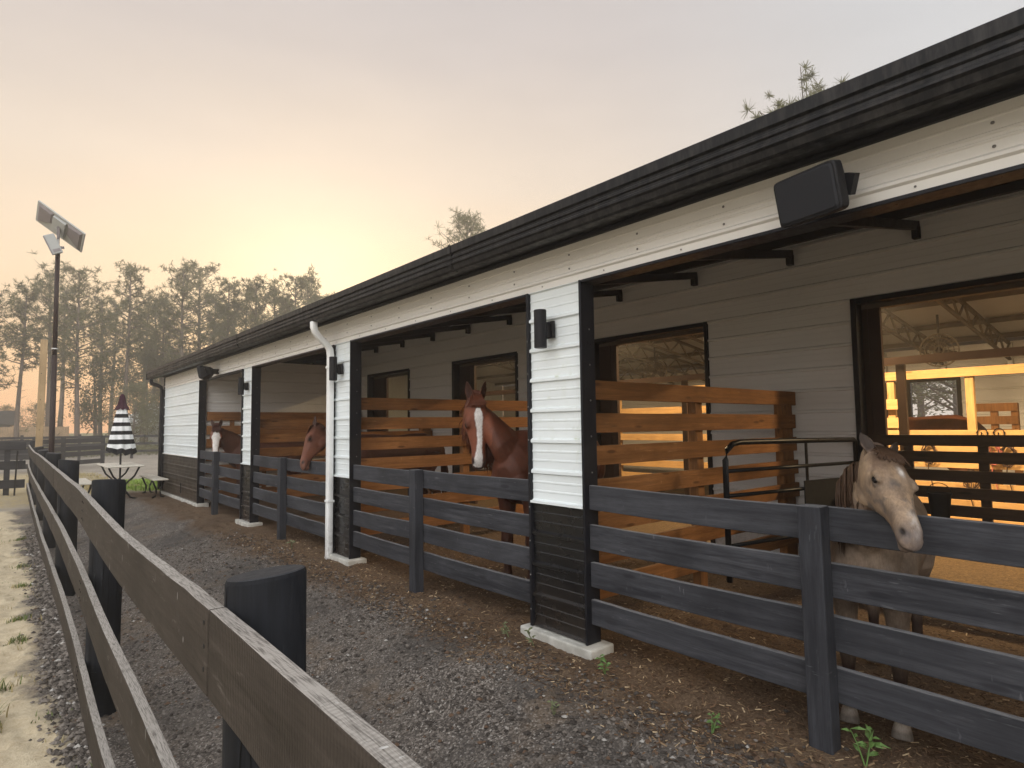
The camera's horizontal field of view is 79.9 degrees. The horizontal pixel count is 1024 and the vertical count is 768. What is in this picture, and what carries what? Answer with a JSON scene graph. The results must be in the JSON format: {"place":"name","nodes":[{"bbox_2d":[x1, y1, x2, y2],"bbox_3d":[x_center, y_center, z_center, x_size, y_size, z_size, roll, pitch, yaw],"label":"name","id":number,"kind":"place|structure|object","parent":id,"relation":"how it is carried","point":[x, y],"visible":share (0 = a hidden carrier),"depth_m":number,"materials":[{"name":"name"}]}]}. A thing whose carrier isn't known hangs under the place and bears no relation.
{"place":"outdoors","nodes":[
{"label":"outdoors","id":0,"kind":"place"},
{"bbox_2d":[0,523,92,767],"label":"sand grass","id":1,"kind":"structure","parent":0,"point":[23,639],"depth_m":5.83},
{"bbox_2d":[26,472,138,493],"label":"straw grass","id":2,"kind":"structure","parent":0,"point":[94,475],"depth_m":24.29,"materials":[{"name":"plant"}]},
{"bbox_2d":[125,478,159,490],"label":"green grass","id":3,"kind":"structure","parent":0,"point":[139,481],"depth_m":18.00,"materials":[{"name":"green plant"}]},
{"bbox_2d":[0,433,1023,767],"bbox_3d":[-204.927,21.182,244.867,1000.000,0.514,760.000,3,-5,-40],"label":"ground","id":4,"kind":"structure","parent":0,"point":[158,523],"depth_m":4.29,"materials":[{"name":"grey gravel"}]},
{"bbox_2d":[0,411,14,435],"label":"garden shed","id":5,"kind":"structure","parent":4,"relation":"on","point":[7,418],"depth_m":54.31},
{"bbox_2d":[0,441,26,494],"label":"cross fence","id":6,"kind":"object","parent":4,"relation":"on","point":[6,466],"visible":0.94,"depth_m":18.09,"materials":[{"name":"grey wood"}]},
{"bbox_2d":[13,451,18,495],"bbox_3d":[-14.694,2.687,18.091,0.048,1.421,0.081,-3,-4,28],"label":"gate rod","id":7,"kind":"object","parent":4,"relation":"on","point":[15,473],"visible":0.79,"depth_m":18.08,"materials":[{"name":"black metal"}]},
{"bbox_2d":[0,402,32,426],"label":"leafy tree","id":8,"kind":"object","parent":4,"relation":"on","point":[7,409],"visible":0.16,"depth_m":57.18,"materials":[{"name":"green plant"}]},
{"bbox_2d":[0,284,38,390],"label":"pine tree","id":9,"kind":"object","parent":4,"relation":"on","point":[11,303],"visible":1,"depth_m":44.18,"materials":[{"name":"green plant"}]},
{"bbox_2d":[0,279,59,439],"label":"pine tree","id":10,"kind":"object","parent":4,"relation":"on","point":[20,309],"visible":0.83,"depth_m":48.58,"materials":[{"name":"green plant"}]},
{"bbox_2d":[0,427,68,446],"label":"board fence","id":11,"kind":"object","parent":4,"relation":"on","point":[32,431],"visible":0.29,"depth_m":48.62,"materials":[{"name":"wood"}]},
{"bbox_2d":[35,339,47,446],"bbox_3d":[-12.573,1.112,16.266,0.203,4.621,0.164,3,-5,-40],"label":"wooden post","id":12,"kind":"object","parent":4,"relation":"on","point":[41,393],"visible":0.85,"depth_m":16.27,"materials":[{"name":"wood"}]},
{"bbox_2d":[19,399,69,439],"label":"leafy tree","id":13,"kind":"object","parent":4,"relation":"on","point":[34,406],"visible":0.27,"depth_m":61.14,"materials":[{"name":"green plant"}]},
{"bbox_2d":[0,249,98,431],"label":"pine tree","id":14,"kind":"object","parent":4,"relation":"on","point":[46,299],"visible":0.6,"depth_m":52.72,"materials":[{"name":"green plant"}]},
{"bbox_2d":[0,436,104,469],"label":"yard fence","id":15,"kind":"object","parent":4,"relation":"on","point":[63,448],"visible":0.44,"depth_m":30.16,"materials":[{"name":"wood"}]},
{"bbox_2d":[14,526,92,767],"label":"spilled rubble","id":16,"kind":"object","parent":4,"relation":"on","point":[59,687],"visible":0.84,"depth_m":5.03,"materials":[{"name":"stone"}]},
{"bbox_2d":[36,200,85,451],"bbox_3d":[-9.628,-0.444,12.879,1.078,6.791,0.499,1,-4,-18],"label":"solar light","id":17,"kind":"object","parent":4,"relation":"on","point":[60,226],"visible":0.91,"depth_m":12.93,"materials":[{"name":"grey metal"}]},
{"bbox_2d":[34,283,97,426],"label":"pine tree","id":18,"kind":"object","parent":4,"relation":"on","point":[61,408],"visible":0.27,"depth_m":62.75,"materials":[{"name":"green plant"}]},
{"bbox_2d":[0,434,158,460],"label":"pasture fence","id":19,"kind":"object","parent":4,"relation":"on","point":[21,437],"visible":0.07,"depth_m":39.24,"materials":[{"name":"wood"}]},
{"bbox_2d":[9,428,157,458],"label":"undergrowth","id":20,"kind":"object","parent":4,"relation":"on","point":[146,447],"visible":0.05,"depth_m":46.16,"materials":[{"name":"green plant"}]},
{"bbox_2d":[79,478,91,492],"bbox_3d":[-10.101,2.596,14.301,0.360,0.652,1.950,3,-5,-40],"label":"bench","id":21,"kind":"object","parent":4,"relation":"on","point":[83,482],"visible":0.18,"depth_m":13.86,"materials":[{"name":"white metal"}]},
{"bbox_2d":[46,261,126,443],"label":"pine tree","id":22,"kind":"object","parent":4,"relation":"on","point":[75,365],"visible":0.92,"depth_m":49.06,"materials":[{"name":"green plant"}]},
{"bbox_2d":[47,349,146,443],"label":"leafy tree","id":23,"kind":"object","parent":4,"relation":"on","point":[89,403],"visible":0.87,"depth_m":52.74,"materials":[{"name":"green plant"}]},
{"bbox_2d":[79,290,131,442],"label":"pine tree","id":24,"kind":"object","parent":4,"relation":"on","point":[96,299],"visible":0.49,"depth_m":58.46,"materials":[{"name":"green plant"}]},
{"bbox_2d":[84,295,143,440],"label":"pine tree","id":25,"kind":"object","parent":4,"relation":"on","point":[114,302],"visible":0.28,"depth_m":67.26,"materials":[{"name":"green plant"}]},
{"bbox_2d":[97,462,144,498],"bbox_3d":[-9.650,2.398,15.020,0.760,0.840,1.950,3,-5,-40],"label":"picnic table","id":26,"kind":"object","parent":4,"relation":"on","point":[117,465],"visible":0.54,"depth_m":14.62,"materials":[{"name":"white metal"}]},
{"bbox_2d":[106,394,136,478],"bbox_3d":[-9.593,1.520,14.982,0.614,2.545,0.635,-3,-5,33],"label":"patio umbrella","id":27,"kind":"object","parent":4,"relation":"on","point":[121,440],"visible":1,"depth_m":14.89,"materials":[{"name":"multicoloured fabric"}]},
{"bbox_2d":[94,380,158,438],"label":"leafy tree","id":28,"kind":"object","parent":4,"relation":"on","point":[135,389],"visible":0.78,"depth_m":49.10,"materials":[{"name":"green plant"}]},
{"bbox_2d":[94,259,164,401],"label":"pine tree","id":29,"kind":"object","parent":4,"relation":"on","point":[130,297],"visible":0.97,"depth_m":53.58,"materials":[{"name":"green plant"}]},
{"bbox_2d":[101,345,168,445],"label":"leafy tree","id":30,"kind":"object","parent":4,"relation":"on","point":[151,361],"visible":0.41,"depth_m":56.30,"materials":[{"name":"green plant"}]},
{"bbox_2d":[129,404,158,444],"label":"white tent","id":31,"kind":"object","parent":4,"relation":"on","point":[151,438],"depth_m":68.45,"materials":[{"name":"white fabric"}]},
{"bbox_2d":[109,298,179,441],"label":"pine tree","id":32,"kind":"object","parent":4,"relation":"on","point":[141,330],"visible":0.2,"depth_m":61.66,"materials":[{"name":"green plant"}]},
{"bbox_2d":[123,292,177,401],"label":"pine tree","id":33,"kind":"object","parent":4,"relation":"on","point":[144,296],"visible":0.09,"depth_m":70.71,"materials":[{"name":"green plant"}]},
{"bbox_2d":[139,474,168,497],"bbox_3d":[-8.966,2.558,15.254,0.320,0.476,1.950,3,-5,-40],"label":"bench","id":34,"kind":"object","parent":4,"relation":"on","point":[152,478],"visible":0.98,"depth_m":14.82,"materials":[{"name":"white metal"}]},
{"bbox_2d":[110,339,203,433],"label":"leafy tree","id":35,"kind":"object","parent":4,"relation":"on","point":[156,393],"visible":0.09,"depth_m":60.26,"materials":[{"name":"green plant"}]},
{"bbox_2d":[131,291,195,445],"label":"pine tree","id":36,"kind":"object","parent":4,"relation":"on","point":[153,342],"visible":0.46,"depth_m":57.18,"materials":[{"name":"green plant"}]},
{"bbox_2d":[138,259,230,361],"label":"pine tree","id":37,"kind":"object","parent":4,"relation":"on","point":[183,293],"visible":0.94,"depth_m":55.07,"materials":[{"name":"green plant"}]},
{"bbox_2d":[154,257,231,353],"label":"pine tree","id":38,"kind":"object","parent":4,"relation":"on","point":[208,292],"visible":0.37,"depth_m":62.69,"materials":[{"name":"green plant"}]},
{"bbox_2d":[191,296,237,352],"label":"pine tree","id":39,"kind":"object","parent":4,"relation":"on","point":[215,306],"visible":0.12,"depth_m":67.25,"materials":[{"name":"green plant"}]},
{"bbox_2d":[188,276,245,343],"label":"pine tree","id":40,"kind":"object","parent":4,"relation":"on","point":[235,291],"visible":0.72,"depth_m":58.28,"materials":[{"name":"green plant"}]},
{"bbox_2d":[199,450,239,514],"bbox_3d":[-5.670,2.090,11.729,0.139,1.576,2.991,3,-5,-40],"label":"stall fence","id":41,"kind":"object","parent":4,"relation":"on","point":[215,484],"visible":0.94,"depth_m":11.69,"materials":[{"name":"wood"}]},
{"bbox_2d":[26,441,422,767],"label":"rail fence","id":42,"kind":"object","parent":4,"relation":"on","point":[240,654],"visible":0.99,"depth_m":1.79,"materials":[{"name":"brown wood"}]},
{"bbox_2d":[205,295,248,337],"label":"pine tree","id":43,"kind":"object","parent":4,"relation":"on","point":[233,319],"visible":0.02,"depth_m":73.31,"materials":[{"name":"green plant"}]},
{"bbox_2d":[221,287,276,335],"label":"pine tree","id":44,"kind":"object","parent":4,"relation":"on","point":[244,310],"visible":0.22,"depth_m":60.46,"materials":[{"name":"green plant"}]},
{"bbox_2d":[223,273,290,337],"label":"pine tree","id":45,"kind":"object","parent":4,"relation":"on","point":[254,296],"visible":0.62,"depth_m":56.54,"materials":[{"name":"green plant"}]},
{"bbox_2d":[209,419,307,498],"bbox_3d":[-5.413,1.661,13.184,2.175,1.814,0.678,3,-5,-40],"label":"horse","id":46,"kind":"object","parent":4,"relation":"on","point":[227,441],"visible":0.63,"depth_m":12.78},
{"bbox_2d":[249,268,296,328],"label":"pine tree","id":47,"kind":"object","parent":4,"relation":"on","point":[276,288],"visible":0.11,"depth_m":63.57,"materials":[{"name":"green plant"}]},
{"bbox_2d":[253,455,325,539],"bbox_3d":[-3.294,1.865,8.888,0.139,1.576,3.251,3,-5,-40],"label":"stall fence","id":48,"kind":"object","parent":4,"relation":"on","point":[282,482],"visible":0.84,"depth_m":8.89,"materials":[{"name":"wood"}]},
{"bbox_2d":[269,263,319,316],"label":"pine tree","id":49,"kind":"object","parent":4,"relation":"on","point":[301,283],"visible":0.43,"depth_m":58.85,"materials":[{"name":"green plant"}]},
{"bbox_2d":[282,272,332,314],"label":"pine tree","id":50,"kind":"object","parent":4,"relation":"on","point":[314,294],"visible":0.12,"depth_m":62.80,"materials":[{"name":"green plant"}]},
{"bbox_2d":[299,289,331,304],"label":"pine tree","id":51,"kind":"object","parent":4,"relation":"on","point":[327,295],"visible":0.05,"depth_m":69.50,"materials":[{"name":"green plant"}]},
{"bbox_2d":[259,419,432,496],"bbox_3d":[-3.083,1.632,11.712,3.600,1.920,0.139,3,-5,-40],"label":"stall partition","id":52,"kind":"object","parent":4,"relation":"on","point":[284,437],"visible":0.16,"depth_m":10.96,"materials":[{"name":"brown wood"}]},
{"bbox_2d":[300,416,448,526],"bbox_3d":[-2.060,1.370,9.253,2.536,1.776,0.702,3,-5,-40],"label":"horse","id":53,"kind":"object","parent":4,"relation":"on","point":[315,441],"visible":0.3,"depth_m":9.00},
{"bbox_2d":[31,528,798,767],"bbox_3d":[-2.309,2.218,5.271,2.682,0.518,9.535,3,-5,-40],"label":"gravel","id":54,"kind":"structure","parent":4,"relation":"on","point":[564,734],"depth_m":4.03,"materials":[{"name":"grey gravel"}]},
{"bbox_2d":[547,700,559,714],"bbox_3d":[0.237,1.835,3.447,0.064,0.093,0.087,0,-4,-10],"label":"weed plant","id":55,"kind":"object","parent":54,"relation":"on","point":[552,707],"visible":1,"depth_m":3.44,"materials":[{"name":"green plant"}]},
{"bbox_2d":[353,465,529,602],"bbox_3d":[-0.886,1.638,6.010,0.139,1.575,3.211,3,-5,-40],"label":"stall fence","id":56,"kind":"object","parent":4,"relation":"on","point":[415,504],"visible":0.95,"depth_m":5.78,"materials":[{"name":"wood"}]},
{"bbox_2d":[361,398,527,534],"bbox_3d":[-0.600,1.292,8.749,3.601,2.131,0.139,3,-5,-40],"label":"stall partition","id":57,"kind":"object","parent":4,"relation":"on","point":[462,459],"visible":0.37,"depth_m":8.23,"materials":[{"name":"brown wood"}]},
{"bbox_2d":[426,207,487,248],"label":"pine tree","id":58,"kind":"object","parent":4,"relation":"on","point":[473,224],"visible":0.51,"depth_m":45.71,"materials":[{"name":"green plant"}]},
{"bbox_2d":[69,536,919,767],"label":"clods","id":59,"kind":"object","parent":4,"relation":"on","point":[736,746],"visible":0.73,"depth_m":3.81,"materials":[{"name":"soil"}]},
{"bbox_2d":[500,621,509,636],"bbox_3d":[-0.051,1.878,4.666,0.080,0.124,0.092,-1,-4,0],"label":"weed plant","id":60,"kind":"object","parent":4,"relation":"on","point":[504,630],"visible":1,"depth_m":4.66,"materials":[{"name":"green plant"}]},
{"bbox_2d":[524,627,534,645],"bbox_3d":[0.127,1.854,4.453,0.092,0.149,0.114,3,-5,-40],"label":"weed plant","id":61,"kind":"object","parent":4,"relation":"on","point":[528,632],"visible":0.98,"depth_m":4.45,"materials":[{"name":"green plant"}]},
{"bbox_2d":[459,381,604,578],"bbox_3d":[0.369,1.021,6.418,0.825,2.029,2.155,-4,-5,42],"label":"horse","id":62,"kind":"object","parent":4,"relation":"on","point":[496,443],"visible":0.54,"depth_m":5.76},
{"bbox_2d":[146,7,1023,659],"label":"horse barn","id":63,"kind":"structure","parent":4,"relation":"on","point":[696,259],"depth_m":6.25,"materials":[{"name":"white wood"}]},
{"bbox_2d":[197,366,218,379],"bbox_3d":[-5.893,-0.219,11.830,0.334,0.252,0.367,-1,-4,-3],"label":"speaker","id":64,"kind":"object","parent":63,"relation":"attached to","point":[205,372],"visible":1,"depth_m":11.70},
{"bbox_2d":[238,378,247,394],"bbox_3d":[-4.596,0.040,10.429,0.154,0.290,0.110,3,-5,-40],"label":"wall lamp","id":65,"kind":"object","parent":63,"relation":"attached to","point":[242,386],"visible":1,"depth_m":10.38,"materials":[{"name":"black plastic"}]},
{"bbox_2d":[329,357,342,380],"bbox_3d":[-2.181,-0.188,7.543,0.154,0.290,0.110,3,-5,-40],"label":"wall lamp","id":66,"kind":"object","parent":63,"relation":"attached to","point":[335,368],"visible":1,"depth_m":7.49,"materials":[{"name":"black plastic"}]},
{"bbox_2d":[374,377,388,431],"bbox_3d":[-3.496,1.209,15.343,0.058,2.790,1.522,3,-5,-40],"label":"sliding door","id":67,"kind":"structure","parent":63,"relation":"in","point":[381,385],"depth_m":15.01,"materials":[{"name":"brown metal"}]},
{"bbox_2d":[460,365,477,503],"bbox_3d":[-1.152,0.988,12.541,0.058,2.790,1.382,3,-5,-40],"label":"sliding door","id":68,"kind":"structure","parent":63,"relation":"in","point":[467,373],"depth_m":12.20,"materials":[{"name":"brown metal"}]},
{"bbox_2d":[534,309,554,348],"bbox_3d":[0.237,-0.416,4.652,0.154,0.290,0.110,3,-5,-40],"label":"wall lamp","id":69,"kind":"object","parent":63,"relation":"attached to","point":[544,330],"visible":1,"depth_m":4.60,"materials":[{"name":"black metal"}]},
{"bbox_2d":[599,345,621,477],"bbox_3d":[1.227,0.763,9.697,0.058,2.790,1.232,3,-5,-40],"label":"sliding door","id":70,"kind":"structure","parent":63,"relation":"in","point":[608,355],"depth_m":9.35,"materials":[{"name":"brown metal"}]},
{"bbox_2d":[643,347,666,377],"bbox_3d":[3.442,-0.453,14.683,0.560,0.879,0.175,-3,-4,25],"label":"barn fan","id":71,"kind":"object","parent":63,"relation":"attached to","point":[656,367],"visible":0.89,"depth_m":14.64},
{"bbox_2d":[722,437,858,582],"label":"tube gate","id":72,"kind":"structure","parent":63,"relation":"attached to","point":[819,491],"depth_m":5.92,"materials":[{"name":"black metal"}]},
{"bbox_2d":[774,160,859,227],"bbox_3d":[1.538,-0.921,3.025,0.298,0.240,0.352,1,-4,-27],"label":"speaker","id":73,"kind":"object","parent":63,"relation":"attached to","point":[826,188],"visible":1,"depth_m":2.92},
{"bbox_2d":[861,307,888,446],"bbox_3d":[3.610,0.538,6.849,0.058,2.790,1.072,3,-5,-40],"label":"sliding door","id":74,"kind":"structure","parent":63,"relation":"in","point":[876,408],"depth_m":6.53,"materials":[{"name":"black wood"}]},
{"bbox_2d":[885,383,897,415],"bbox_3d":[7.917,0.912,13.043,0.028,1.860,0.900,3,-5,-40],"label":"sliding door","id":75,"kind":"structure","parent":63,"relation":"in","point":[885,383],"depth_m":12.97,"materials":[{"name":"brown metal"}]},
{"bbox_2d":[906,377,962,416],"bbox_3d":[8.566,0.617,12.368,0.080,1.480,0.940,3,-5,-40],"label":"window frame","id":76,"kind":"structure","parent":63,"relation":"in","point":[958,381],"depth_m":12.36,"materials":[{"name":"black wood"}]},
{"bbox_2d":[919,315,959,366],"bbox_3d":[7.155,-0.724,10.242,0.562,0.879,0.174,-4,-5,38],"label":"barn fan","id":77,"kind":"object","parent":63,"relation":"hanging from","point":[942,341],"visible":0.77,"depth_m":10.20},
{"bbox_2d":[867,435,1023,522],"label":"board gate","id":78,"kind":"structure","parent":63,"relation":"attached to","point":[984,458],"depth_m":5.77,"materials":[{"name":"black wood"}]},
{"bbox_2d":[926,482,951,517],"bbox_3d":[4.110,1.115,5.871,0.204,0.334,0.204,3,-5,-40],"label":"feed bucket","id":79,"kind":"object","parent":78,"relation":"hanging from","point":[939,504],"visible":0.96,"depth_m":5.80,"materials":[{"name":"black plastic"}]},
{"bbox_2d":[595,654,610,673],"bbox_3d":[0.595,1.803,3.902,0.120,0.133,0.125,3,-5,-40],"label":"weed plant","id":80,"kind":"object","parent":4,"relation":"on","point":[603,659],"visible":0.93,"depth_m":3.90,"materials":[{"name":"green plant"}]},
{"bbox_2d":[220,516,1023,767],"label":"wood chips","id":81,"kind":"object","parent":4,"relation":"on","point":[700,747],"visible":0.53,"depth_m":3.92,"materials":[{"name":"brown wood"}]},
{"bbox_2d":[595,380,799,599],"bbox_3d":[1.840,1.075,5.831,3.600,2.104,0.138,3,-5,-40],"label":"stall partition","id":82,"kind":"object","parent":4,"relation":"on","point":[695,450],"visible":0.55,"depth_m":5.67,"materials":[{"name":"brown wood"}]},
{"bbox_2d":[707,712,720,732],"bbox_3d":[1.071,1.798,3.233,0.080,0.115,0.078,-2,-4,22],"label":"weed plant","id":83,"kind":"object","parent":4,"relation":"on","point":[712,722],"visible":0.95,"depth_m":3.23,"materials":[{"name":"green plant"}]},
{"bbox_2d":[741,60,848,118],"bbox_3d":[10.214,-4.044,21.246,5.873,14.425,6.364,3,-5,-40],"label":"pine tree","id":84,"kind":"object","parent":4,"relation":"on","point":[806,78],"visible":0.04,"depth_m":21.16,"materials":[{"name":"green plant"}]},
{"bbox_2d":[589,485,1023,762],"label":"stall fence","id":85,"kind":"object","parent":4,"relation":"on","point":[817,674],"visible":0.98,"depth_m":3.04,"materials":[{"name":"wood"}]},
{"bbox_2d":[842,724,890,766],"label":"weed plant","id":86,"kind":"object","parent":4,"relation":"on","point":[868,733],"visible":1,"depth_m":2.88,"materials":[{"name":"green plant"}]},
{"bbox_2d":[830,432,934,741],"bbox_3d":[2.097,1.039,3.493,0.536,1.540,1.907,-4,-5,36],"label":"pony","id":87,"kind":"object","parent":4,"relation":"on","point":[878,479],"visible":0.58,"depth_m":3.03},
{"bbox_2d":[912,381,952,416],"bbox_3d":[25.695,-0.956,39.755,13.076,10.782,11.213,0,-4,-4],"label":"leafy tree","id":88,"kind":"object","parent":4,"relation":"on","point":[922,408],"visible":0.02,"depth_m":39.73,"materials":[{"name":"green plant"}]},
{"bbox_2d":[911,380,956,416],"bbox_3d":[22.152,0.069,34.504,7.713,8.010,8.995,-5,-6,45],"label":"leafy tree","id":89,"kind":"object","parent":4,"relation":"on","point":[914,386],"visible":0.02,"depth_m":33.39,"materials":[{"name":"green plant"}]},
{"bbox_2d":[912,380,957,414],"bbox_3d":[26.023,-1.573,35.762,12.682,11.494,11.098,-3,-4,25],"label":"leafy tree","id":90,"kind":"object","parent":4,"relation":"on","point":[954,404],"visible":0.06,"depth_m":34.90,"materials":[{"name":"green plant"}]},
{"bbox_2d":[0,0,1023,432],"label":"sky","id":91,"kind":"structure","parent":0,"point":[250,138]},
{"bbox_2d":[380,469,1023,591],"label":"aisle floor","id":92,"kind":"structure","parent":0,"point":[983,574],"depth_m":6.47,"materials":[{"name":"soil"}]},
{"bbox_2d":[485,373,704,494],"bbox_3d":[1.415,1.183,12.323,0.080,2.385,8.800,3,-5,-40],"label":"door rail frame","id":93,"kind":"object","parent":92,"relation":"on","point":[684,379],"visible":0.12,"depth_m":10.54,"materials":[{"name":"brown wood"}]},
{"bbox_2d":[620,385,707,475],"bbox_3d":[2.876,1.268,13.277,0.130,2.310,8.200,3,-5,-40],"label":"lumber stall front","id":94,"kind":"object","parent":92,"relation":"on","point":[668,437],"visible":0.05,"depth_m":12.98,"materials":[{"name":"brown wood"}]},
{"bbox_2d":[887,415,994,482],"bbox_3d":[6.774,1.404,10.898,0.813,1.705,2.935,3,-5,-40],"label":"horse","id":95,"kind":"object","parent":92,"relation":"on","point":[946,422],"visible":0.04,"depth_m":10.16},
{"bbox_2d":[884,346,1023,467],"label":"door rail frame","id":96,"kind":"object","parent":92,"relation":"on","point":[899,363],"visible":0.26,"depth_m":7.86,"materials":[{"name":"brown wood"}]},
{"bbox_2d":[885,363,1023,524],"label":"lumber stall front","id":97,"kind":"object","parent":92,"relation":"on","point":[968,374],"visible":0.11,"depth_m":8.83,"materials":[{"name":"beige wood"}]},
{"bbox_2d":[921,446,935,485],"bbox_3d":[6.226,1.205,9.099,0.050,0.663,0.200,3,-5,-40],"label":"halter","id":98,"kind":"object","parent":97,"relation":"hanging from","point":[933,448],"visible":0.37,"depth_m":9.10,"materials":[{"name":"fabric"}]},
{"bbox_2d":[963,469,979,505],"bbox_3d":[6.550,1.535,8.692,0.050,0.660,0.222,3,-5,-40],"label":"halter","id":99,"kind":"object","parent":97,"relation":"hanging from","point":[967,486],"visible":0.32,"depth_m":8.70,"materials":[{"name":"fabric"}]},
{"bbox_2d":[989,447,1001,489],"bbox_3d":[6.718,1.148,8.511,0.050,0.663,0.214,3,-5,-40],"label":"halter","id":100,"kind":"object","parent":97,"relation":"hanging from","point":[997,448],"visible":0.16,"depth_m":8.49,"materials":[{"name":"red fabric"}]},
{"bbox_2d":[998,447,1016,489],"bbox_3d":[6.824,1.159,8.383,0.050,0.660,0.226,3,-5,-40],"label":"halter","id":101,"kind":"object","parent":97,"relation":"hanging from","point":[1013,451],"visible":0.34,"depth_m":8.39,"materials":[{"name":"fabric"}]},
{"bbox_2d":[976,403,1023,503],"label":"stall partition","id":102,"kind":"object","parent":92,"relation":"on","point":[994,419],"visible":0.38,"depth_m":10.35,"materials":[{"name":"brown wood"}]}
]}

